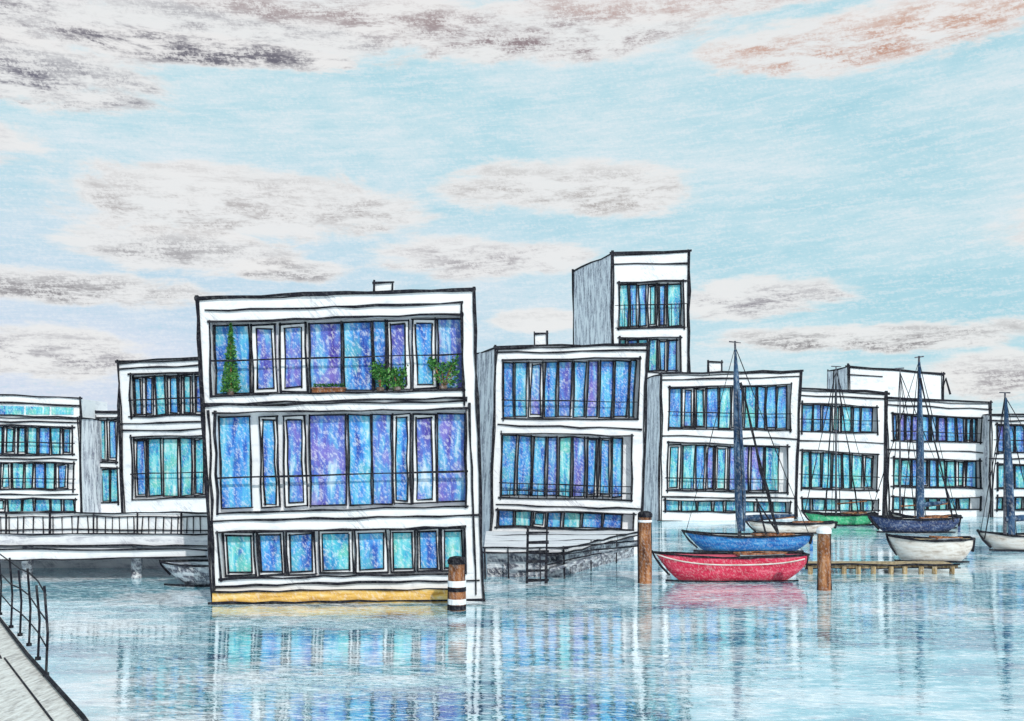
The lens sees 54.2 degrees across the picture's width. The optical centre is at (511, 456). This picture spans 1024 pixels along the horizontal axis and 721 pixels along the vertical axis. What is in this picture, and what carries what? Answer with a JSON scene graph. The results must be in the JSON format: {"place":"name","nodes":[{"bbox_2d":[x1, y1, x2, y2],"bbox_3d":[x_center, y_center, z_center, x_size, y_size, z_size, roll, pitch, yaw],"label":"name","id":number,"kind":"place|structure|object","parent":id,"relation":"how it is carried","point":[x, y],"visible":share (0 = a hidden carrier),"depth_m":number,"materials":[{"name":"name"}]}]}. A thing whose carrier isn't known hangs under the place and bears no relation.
{"place":"outdoors","nodes":[
{"label":"outdoors","id":0,"kind":"place"},
{"bbox_2d":[0,616,89,720],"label":"walkway","id":1,"kind":"structure","parent":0,"point":[18,702],"depth_m":10.74,"materials":[{"name":"grey concrete"},{"name":"black metal"}]},
{"bbox_2d":[0,554,48,676],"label":"railing","id":2,"kind":"object","parent":1,"relation":"on","point":[38,656],"visible":0.94,"depth_m":13.37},
{"bbox_2d":[0,617,88,720],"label":"walkway kerb","id":3,"kind":"structure","parent":1,"relation":"on","point":[70,702],"depth_m":11.09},
{"bbox_2d":[0,516,1023,720],"bbox_3d":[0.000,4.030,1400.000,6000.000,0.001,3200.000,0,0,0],"label":"water","id":4,"kind":"structure","parent":0,"point":[614,641],"depth_m":21.27,"materials":[{"name":"blue liquid"}]},
{"bbox_2d":[0,394,107,513],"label":"floating house","id":5,"kind":"structure","parent":4,"relation":"on","point":[50,453],"depth_m":63.02,"materials":[{"name":"paint"}]},
{"bbox_2d":[3,426,15,454],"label":"window","id":6,"kind":"structure","parent":5,"relation":"in","point":[9,432],"depth_m":62.80,"materials":[{"name":"teal glass"}]},
{"bbox_2d":[0,511,207,578],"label":"jetty","id":7,"kind":"object","parent":4,"relation":"on","point":[136,543],"visible":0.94,"depth_m":33.08,"materials":[{"name":"concrete"}]},
{"bbox_2d":[95,410,120,512],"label":"floating house","id":8,"kind":"structure","parent":4,"relation":"on","point":[109,465],"depth_m":66.23,"materials":[{"name":"paint"}]},
{"bbox_2d":[106,419,116,460],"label":"window","id":9,"kind":"structure","parent":8,"relation":"in","point":[111,423],"depth_m":66.27,"materials":[{"name":"blue glass"}]},
{"bbox_2d":[115,357,205,513],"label":"floating house","id":10,"kind":"structure","parent":4,"relation":"on","point":[161,467],"depth_m":47.88,"materials":[{"name":"paint"}]},
{"bbox_2d":[132,376,143,415],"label":"window","id":11,"kind":"structure","parent":10,"relation":"in","point":[137,382],"depth_m":48.13,"materials":[{"name":"blue glass"}]},
{"bbox_2d":[133,438,147,496],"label":"window","id":12,"kind":"structure","parent":10,"relation":"in","point":[139,445],"depth_m":48.13,"materials":[{"name":"blue glass"}]},
{"bbox_2d":[143,376,154,415],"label":"window","id":13,"kind":"structure","parent":10,"relation":"in","point":[149,380],"depth_m":48.04,"materials":[{"name":"blue glass"}]},
{"bbox_2d":[146,438,162,496],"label":"window","id":14,"kind":"structure","parent":10,"relation":"in","point":[154,445],"depth_m":48.04,"materials":[{"name":"teal glass"}]},
{"bbox_2d":[154,375,166,415],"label":"window","id":15,"kind":"structure","parent":10,"relation":"in","point":[159,381],"depth_m":47.99,"materials":[{"name":"teal glass"}]},
{"bbox_2d":[162,438,178,496],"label":"window","id":16,"kind":"structure","parent":10,"relation":"in","point":[170,445],"depth_m":47.92,"materials":[{"name":"teal glass"}]},
{"bbox_2d":[166,374,180,414],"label":"window","id":17,"kind":"structure","parent":10,"relation":"in","point":[172,381],"depth_m":47.88,"materials":[{"name":"blue glass"}]},
{"bbox_2d":[178,437,192,496],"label":"window","id":18,"kind":"structure","parent":10,"relation":"in","point":[185,444],"depth_m":47.82,"materials":[{"name":"teal glass"}]},
{"bbox_2d":[180,374,194,413],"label":"window","id":19,"kind":"structure","parent":10,"relation":"in","point":[187,405],"depth_m":47.78,"materials":[{"name":"teal glass"}]},
{"bbox_2d":[193,437,204,495],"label":"window","id":20,"kind":"structure","parent":10,"relation":"in","point":[199,482],"depth_m":47.72,"materials":[{"name":"teal glass"}]},
{"bbox_2d":[159,559,209,586],"bbox_3d":[-9.557,3.781,31.736,3.318,1.059,1.683,0,0,0],"label":"dinghy","id":21,"kind":"object","parent":4,"relation":"on","point":[191,572],"visible":0.45,"depth_m":31.09,"materials":[{"name":"grey wood"}]},
{"bbox_2d":[194,280,484,604],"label":"floating house","id":22,"kind":"structure","parent":4,"relation":"on","point":[361,489],"depth_m":27.88,"materials":[{"name":"paint"}]},
{"bbox_2d":[220,323,241,394],"bbox_3d":[-7.771,-2.708,27.627,0.607,2.033,0.358,0,0,0],"label":"potted plant","id":23,"kind":"object","parent":22,"relation":"on","point":[229,375],"visible":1,"depth_m":27.59,"materials":[{"name":"green plant"}]},
{"bbox_2d":[213,324,251,394],"bbox_3d":[-7.768,-2.717,27.828,1.080,1.982,0.109,0,0,-3],"label":"window","id":24,"kind":"structure","parent":22,"relation":"in","point":[241,332],"depth_m":27.83,"materials":[{"name":"blue glass"}]},
{"bbox_2d":[218,415,252,509],"bbox_3d":[-7.687,0.148,27.832,0.967,2.620,0.110,0,0,-3],"label":"window","id":25,"kind":"structure","parent":22,"relation":"in","point":[234,432],"depth_m":27.84,"materials":[{"name":"blue glass"}]},
{"bbox_2d":[222,532,256,576],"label":"window","id":26,"kind":"structure","parent":22,"relation":"in","point":[238,548],"depth_m":27.84,"materials":[{"name":"teal glass"}]},
{"bbox_2d":[250,323,278,392],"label":"window","id":27,"kind":"structure","parent":22,"relation":"in","point":[263,340],"depth_m":27.87,"materials":[{"name":"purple glass"}]},
{"bbox_2d":[258,415,280,508],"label":"window","id":28,"kind":"structure","parent":22,"relation":"in","point":[270,494],"depth_m":27.88,"materials":[{"name":"blue glass"}]},
{"bbox_2d":[255,531,286,575],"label":"window","id":29,"kind":"structure","parent":22,"relation":"in","point":[270,546],"depth_m":27.88,"materials":[{"name":"blue glass"}]},
{"bbox_2d":[278,322,308,392],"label":"window","id":30,"kind":"structure","parent":22,"relation":"in","point":[293,374],"depth_m":27.91,"materials":[{"name":"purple glass"}]},
{"bbox_2d":[282,415,307,507],"bbox_3d":[-6.042,0.125,27.917,0.715,2.609,0.110,0,0,-3],"label":"window","id":31,"kind":"structure","parent":22,"relation":"in","point":[294,426],"depth_m":27.91,"materials":[{"name":"blue glass"}]},
{"bbox_2d":[285,531,317,575],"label":"window","id":32,"kind":"structure","parent":22,"relation":"in","point":[300,547],"depth_m":27.93,"materials":[{"name":"blue glass"}]},
{"bbox_2d":[308,321,342,392],"bbox_3d":[-5.212,-2.797,27.961,0.967,2.003,0.110,0,0,-3],"label":"window","id":33,"kind":"structure","parent":22,"relation":"in","point":[325,339],"depth_m":27.97,"materials":[{"name":"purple glass"}]},
{"bbox_2d":[308,414,347,507],"bbox_3d":[-5.144,0.100,27.965,1.085,2.627,0.108,0,0,-3],"label":"window","id":34,"kind":"structure","parent":22,"relation":"in","point":[327,445],"depth_m":27.97,"materials":[{"name":"blue glass"}]},
{"bbox_2d":[318,530,354,573],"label":"window","id":35,"kind":"structure","parent":22,"relation":"in","point":[335,548],"depth_m":27.98,"materials":[{"name":"teal glass"}]},
{"bbox_2d":[342,321,373,390],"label":"window","id":36,"kind":"structure","parent":22,"relation":"in","point":[357,335],"depth_m":28.02,"materials":[{"name":"blue glass"}]},
{"bbox_2d":[347,414,371,506],"bbox_3d":[-4.260,0.087,28.010,0.725,2.597,0.109,0,0,-3],"label":"window","id":37,"kind":"structure","parent":22,"relation":"in","point":[359,426],"depth_m":28.02,"materials":[{"name":"blue glass"}]},
{"bbox_2d":[354,530,388,573],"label":"window","id":38,"kind":"structure","parent":22,"relation":"in","point":[371,546],"depth_m":28.03,"materials":[{"name":"blue glass"}]},
{"bbox_2d":[366,359,393,390],"bbox_3d":[-3.669,-2.264,27.809,0.779,0.918,0.392,0,0,0],"label":"potted plant","id":39,"kind":"object","parent":22,"relation":"on","point":[380,372],"visible":1,"depth_m":27.78,"materials":[{"name":"green plant"}]},
{"bbox_2d":[372,319,387,390],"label":"window","id":40,"kind":"structure","parent":22,"relation":"in","point":[379,332],"depth_m":28.05,"materials":[{"name":"blue glass"}]},
{"bbox_2d":[371,414,392,504],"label":"window","id":41,"kind":"structure","parent":22,"relation":"in","point":[381,453],"depth_m":28.06,"materials":[{"name":"blue glass"}]},
{"bbox_2d":[387,319,411,389],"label":"window","id":42,"kind":"structure","parent":22,"relation":"in","point":[398,332],"depth_m":28.06,"materials":[{"name":"purple glass"}]},
{"bbox_2d":[392,413,411,504],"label":"window","id":43,"kind":"structure","parent":22,"relation":"in","point":[401,423],"depth_m":28.06,"materials":[{"name":"blue glass"}]},
{"bbox_2d":[389,529,415,572],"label":"window","id":44,"kind":"structure","parent":22,"relation":"in","point":[402,546],"depth_m":28.08,"materials":[{"name":"teal glass"}]},
{"bbox_2d":[411,317,436,389],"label":"window","id":45,"kind":"structure","parent":22,"relation":"in","point":[423,329],"depth_m":28.10,"materials":[{"name":"blue glass"}]},
{"bbox_2d":[411,413,436,504],"bbox_3d":[-2.458,0.050,28.105,0.726,2.567,0.109,0,0,-3],"label":"window","id":46,"kind":"structure","parent":22,"relation":"in","point":[424,454],"depth_m":28.10,"materials":[{"name":"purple glass"}]},
{"bbox_2d":[416,528,440,571],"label":"window","id":47,"kind":"structure","parent":22,"relation":"in","point":[428,539],"depth_m":28.12,"materials":[{"name":"blue glass"}]},
{"bbox_2d":[427,354,461,388],"bbox_3d":[-1.889,-2.365,27.949,0.994,1.024,0.373,0,0,0],"label":"potted plant","id":48,"kind":"object","parent":22,"relation":"on","point":[446,368],"visible":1,"depth_m":27.91,"materials":[{"name":"green plant"}]},
{"bbox_2d":[436,318,461,388],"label":"window","id":49,"kind":"structure","parent":22,"relation":"in","point":[448,329],"depth_m":28.15,"materials":[{"name":"blue glass"}]},
{"bbox_2d":[437,413,465,502],"bbox_3d":[-1.694,0.028,28.145,0.853,2.550,0.109,0,0,-3],"label":"window","id":50,"kind":"structure","parent":22,"relation":"in","point":[451,456],"depth_m":28.15,"materials":[{"name":"blue glass"}]},
{"bbox_2d":[440,528,464,571],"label":"window","id":51,"kind":"structure","parent":22,"relation":"in","point":[452,543],"depth_m":28.15,"materials":[{"name":"teal glass"}]},
{"bbox_2d":[447,556,466,610],"bbox_3d":[-1.451,3.722,26.340,0.507,2.219,0.515,0,0,0],"label":"mooring post","id":52,"kind":"object","parent":4,"relation":"in","point":[456,599],"visible":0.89,"depth_m":26.14,"materials":[{"name":"brown wood"}]},
{"bbox_2d":[477,330,650,578],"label":"floating house","id":53,"kind":"structure","parent":4,"relation":"on","point":[563,433],"depth_m":41.41,"materials":[{"name":"paint"}]},
{"bbox_2d":[503,362,514,417],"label":"window","id":54,"kind":"structure","parent":53,"relation":"in","point":[508,367],"depth_m":41.35,"materials":[{"name":"blue glass"}]},
{"bbox_2d":[501,434,517,496],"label":"window","id":55,"kind":"structure","parent":53,"relation":"in","point":[509,442],"depth_m":41.35,"materials":[{"name":"blue glass"}]},
{"bbox_2d":[514,362,527,417],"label":"window","id":56,"kind":"structure","parent":53,"relation":"in","point":[521,368],"depth_m":41.39,"materials":[{"name":"blue glass"}]},
{"bbox_2d":[516,435,532,495],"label":"window","id":57,"kind":"structure","parent":53,"relation":"in","point":[524,458],"depth_m":41.40,"materials":[{"name":"blue glass"}]},
{"bbox_2d":[527,361,543,417],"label":"window","id":58,"kind":"structure","parent":53,"relation":"in","point":[535,369],"depth_m":41.43,"materials":[{"name":"blue glass"}]},
{"bbox_2d":[526,525,548,583],"bbox_3d":[0.807,3.243,31.943,0.751,2.122,0.198,0,0,0],"label":"ladder","id":59,"kind":"object","parent":53,"relation":"attached to","point":[545,561],"visible":0.93,"depth_m":31.86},
{"bbox_2d":[531,436,547,496],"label":"window","id":60,"kind":"structure","parent":53,"relation":"in","point":[539,443],"depth_m":41.44,"materials":[{"name":"blue glass"}]},
{"bbox_2d":[544,361,557,417],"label":"window","id":61,"kind":"structure","parent":53,"relation":"in","point":[551,368],"depth_m":41.48,"materials":[{"name":"blue glass"}]},
{"bbox_2d":[546,436,557,496],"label":"window","id":62,"kind":"structure","parent":53,"relation":"in","point":[552,451],"depth_m":41.48,"materials":[{"name":"blue glass"}]},
{"bbox_2d":[557,361,572,416],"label":"window","id":63,"kind":"structure","parent":53,"relation":"in","point":[565,368],"depth_m":41.53,"materials":[{"name":"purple glass"}]},
{"bbox_2d":[558,436,571,497],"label":"window","id":64,"kind":"structure","parent":53,"relation":"in","point":[565,443],"depth_m":41.53,"materials":[{"name":"teal glass"}]},
{"bbox_2d":[571,436,585,496],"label":"window","id":65,"kind":"structure","parent":53,"relation":"in","point":[578,443],"depth_m":41.57,"materials":[{"name":"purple glass"}]},
{"bbox_2d":[573,361,586,417],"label":"window","id":66,"kind":"structure","parent":53,"relation":"in","point":[579,367],"depth_m":41.57,"materials":[{"name":"blue glass"}]},
{"bbox_2d":[545,540,636,571],"bbox_3d":[2.700,3.263,33.365,3.265,1.063,0.818,0,0,-4],"label":"gangway","id":67,"kind":"object","parent":53,"relation":"attached to","point":[580,559],"visible":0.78,"depth_m":33.06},
{"bbox_2d":[585,437,598,497],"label":"window","id":68,"kind":"structure","parent":53,"relation":"in","point":[592,443],"depth_m":41.60,"materials":[{"name":"blue glass"}]},
{"bbox_2d":[586,360,598,417],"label":"window","id":69,"kind":"structure","parent":53,"relation":"in","point":[593,366],"depth_m":41.62,"materials":[{"name":"purple glass"}]},
{"bbox_2d":[598,437,611,497],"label":"window","id":70,"kind":"structure","parent":53,"relation":"in","point":[605,444],"depth_m":41.63,"materials":[{"name":"blue glass"}]},
{"bbox_2d":[598,360,614,417],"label":"window","id":71,"kind":"structure","parent":53,"relation":"in","point":[606,368],"depth_m":41.66,"materials":[{"name":"blue glass"}]},
{"bbox_2d":[612,437,622,497],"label":"window","id":72,"kind":"structure","parent":53,"relation":"in","point":[617,443],"depth_m":41.70,"materials":[{"name":"blue glass"}]},
{"bbox_2d":[613,360,630,417],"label":"window","id":73,"kind":"structure","parent":53,"relation":"in","point":[621,373],"depth_m":41.71,"materials":[{"name":"blue glass"}]},
{"bbox_2d":[628,360,636,417],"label":"window","id":74,"kind":"structure","parent":53,"relation":"in","point":[633,365],"depth_m":41.74,"materials":[{"name":"blue glass"}]},
{"bbox_2d":[572,249,691,376],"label":"tower house","id":75,"kind":"structure","parent":4,"relation":"on","point":[632,297],"depth_m":71.22,"materials":[{"name":"paint"}]},
{"bbox_2d":[619,284,629,327],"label":"window","id":76,"kind":"structure","parent":75,"relation":"in","point":[624,288],"depth_m":71.29,"materials":[{"name":"teal glass"}]},
{"bbox_2d":[647,283,657,326],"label":"window","id":77,"kind":"structure","parent":75,"relation":"in","point":[652,288],"depth_m":71.26,"materials":[{"name":"teal glass"}]},
{"bbox_2d":[667,282,681,325],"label":"window","id":78,"kind":"structure","parent":75,"relation":"in","point":[674,292],"depth_m":71.29,"materials":[{"name":"teal glass"}]},
{"bbox_2d":[637,511,651,583],"bbox_3d":[4.246,3.277,31.984,0.482,3.108,0.478,0,0,0],"label":"mooring post","id":79,"kind":"object","parent":4,"relation":"in","point":[644,541],"visible":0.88,"depth_m":31.81,"materials":[{"name":"brown wood"}]},
{"bbox_2d":[644,360,803,520],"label":"floating house","id":80,"kind":"structure","parent":4,"relation":"on","point":[682,408],"depth_m":64.13,"materials":[{"name":"paint"}]},
{"bbox_2d":[668,444,681,489],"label":"window","id":81,"kind":"structure","parent":80,"relation":"in","point":[674,464],"depth_m":63.50,"materials":[{"name":"teal glass"}]},
{"bbox_2d":[669,388,681,427],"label":"window","id":82,"kind":"structure","parent":80,"relation":"in","point":[676,395],"depth_m":63.53,"materials":[{"name":"blue glass"}]},
{"bbox_2d":[680,444,695,489],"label":"window","id":83,"kind":"structure","parent":80,"relation":"in","point":[688,451],"depth_m":63.70,"materials":[{"name":"teal glass"}]},
{"bbox_2d":[682,388,694,427],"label":"window","id":84,"kind":"structure","parent":80,"relation":"in","point":[687,393],"depth_m":63.67,"materials":[{"name":"blue glass"}]},
{"bbox_2d":[694,387,705,427],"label":"window","id":85,"kind":"structure","parent":80,"relation":"in","point":[699,393],"depth_m":63.84,"materials":[{"name":"teal glass"}]},
{"bbox_2d":[695,445,704,489],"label":"window","id":86,"kind":"structure","parent":80,"relation":"in","point":[700,449],"depth_m":63.86,"materials":[{"name":"blue glass"}]},
{"bbox_2d":[704,444,715,490],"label":"window","id":87,"kind":"structure","parent":80,"relation":"in","point":[710,459],"depth_m":63.99,"materials":[{"name":"blue glass"}]},
{"bbox_2d":[705,387,718,428],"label":"window","id":88,"kind":"structure","parent":80,"relation":"in","point":[712,394],"depth_m":64.05,"materials":[{"name":"blue glass"}]},
{"bbox_2d":[715,445,728,490],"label":"window","id":89,"kind":"structure","parent":80,"relation":"in","point":[721,452],"depth_m":64.16,"materials":[{"name":"teal glass"}]},
{"bbox_2d":[719,387,731,428],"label":"window","id":90,"kind":"structure","parent":80,"relation":"in","point":[726,401],"depth_m":64.22,"materials":[{"name":"teal glass"}]},
{"bbox_2d":[743,386,757,428],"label":"window","id":91,"kind":"structure","parent":80,"relation":"in","point":[751,402],"depth_m":64.58,"materials":[{"name":"teal glass"}]},
{"bbox_2d":[750,446,764,491],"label":"window","id":92,"kind":"structure","parent":80,"relation":"in","point":[756,485],"depth_m":64.66,"materials":[{"name":"blue glass"}]},
{"bbox_2d":[757,386,765,428],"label":"window","id":93,"kind":"structure","parent":80,"relation":"in","point":[761,390],"depth_m":64.74,"materials":[{"name":"blue glass"}]},
{"bbox_2d":[766,385,776,428],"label":"window","id":94,"kind":"structure","parent":80,"relation":"in","point":[771,393],"depth_m":64.88,"materials":[{"name":"blue glass"}]},
{"bbox_2d":[764,447,779,491],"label":"window","id":95,"kind":"structure","parent":80,"relation":"in","point":[771,458],"depth_m":64.90,"materials":[{"name":"teal glass"}]},
{"bbox_2d":[776,385,787,428],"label":"window","id":96,"kind":"structure","parent":80,"relation":"in","point":[782,393],"depth_m":65.04,"materials":[{"name":"blue glass"}]},
{"bbox_2d":[652,550,809,581],"bbox_3d":[7.119,3.673,32.770,5.159,1.275,1.487,0,0,0],"label":"open boat","id":97,"kind":"object","parent":4,"relation":"on","point":[761,566],"visible":0.92,"depth_m":32.24,"materials":[{"name":"red paint"}]},
{"bbox_2d":[681,341,813,551],"bbox_3d":[10.074,-0.322,42.770,5.645,9.305,1.934,0,0,0],"label":"sailing boat","id":98,"kind":"object","parent":4,"relation":"on","point":[740,541],"visible":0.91,"depth_m":42.54,"materials":[{"name":"blue paint"}]},
{"bbox_2d":[746,520,837,533],"bbox_3d":[14.725,3.746,53.018,4.879,1.127,1.534,0,0,0],"label":"dinghy","id":99,"kind":"object","parent":4,"relation":"on","point":[797,526],"visible":0.61,"depth_m":52.47,"materials":[{"name":"beige paint"}]},
{"bbox_2d":[816,527,831,590],"bbox_3d":[9.463,3.472,30.301,0.470,2.719,0.453,0,0,0],"label":"mooring post","id":100,"kind":"object","parent":4,"relation":"in","point":[824,581],"visible":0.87,"depth_m":30.14,"materials":[{"name":"brown wood"}]},
{"bbox_2d":[801,366,878,525],"bbox_3d":[19.423,-0.537,59.178,4.539,9.735,1.903,0,0,0],"label":"sailing boat","id":101,"kind":"object","parent":4,"relation":"on","point":[857,518],"visible":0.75,"depth_m":58.75,"materials":[{"name":"green paint"}]},
{"bbox_2d":[796,387,889,516],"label":"floating house","id":102,"kind":"structure","parent":4,"relation":"on","point":[867,410],"depth_m":67.64,"materials":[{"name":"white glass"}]},
{"bbox_2d":[810,451,821,487],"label":"window","id":103,"kind":"structure","parent":102,"relation":"in","point":[817,479],"depth_m":67.48,"materials":[{"name":"teal glass"}]},
{"bbox_2d":[804,561,960,573],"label":"floating jetty","id":104,"kind":"object","parent":4,"relation":"on","point":[873,566],"visible":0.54,"depth_m":34.53,"materials":[{"name":"beige wood"}]},
{"bbox_2d":[827,363,950,398],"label":"flat roofed building","id":105,"kind":"structure","parent":4,"relation":"on","point":[866,378],"depth_m":92.00,"materials":[{"name":"paint"}]},
{"bbox_2d":[867,356,962,532],"bbox_3d":[21.574,-0.554,53.697,5.022,9.768,2.028,0,0,0],"label":"sailing boat","id":106,"kind":"object","parent":4,"relation":"on","point":[919,522],"visible":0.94,"depth_m":53.48,"materials":[{"name":"blue paint"}]},
{"bbox_2d":[888,367,961,528],"bbox_3d":[23.396,-0.375,56.763,4.077,9.411,1.730,0,0,0],"label":"sailing boat","id":107,"kind":"object","parent":4,"relation":"on","point":[896,514],"visible":0.34,"depth_m":56.74,"materials":[{"name":"beige paint"}]},
{"bbox_2d":[885,533,975,562],"bbox_3d":[16.178,3.632,38.752,3.305,1.355,1.624,0,0,0],"label":"open boat","id":108,"kind":"object","parent":4,"relation":"on","point":[955,549],"visible":0.91,"depth_m":38.19,"materials":[{"name":"beige paint"}]},
{"bbox_2d":[884,396,992,515],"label":"floating house","id":109,"kind":"structure","parent":4,"relation":"on","point":[959,426],"depth_m":68.00,"materials":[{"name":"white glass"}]},
{"bbox_2d":[976,392,1023,551],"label":"sailing boat","id":110,"kind":"object","parent":4,"relation":"on","point":[1010,540],"visible":0.93,"depth_m":43.15,"materials":[{"name":"beige paint"}]},
{"bbox_2d":[983,412,1023,516],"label":"floating house","id":111,"kind":"structure","parent":4,"relation":"on","point":[991,423],"depth_m":66.97,"materials":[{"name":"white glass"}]},
{"bbox_2d":[0,0,1023,413],"label":"sky","id":112,"kind":"structure","parent":0,"point":[843,180],"materials":[{"name":"blue"}]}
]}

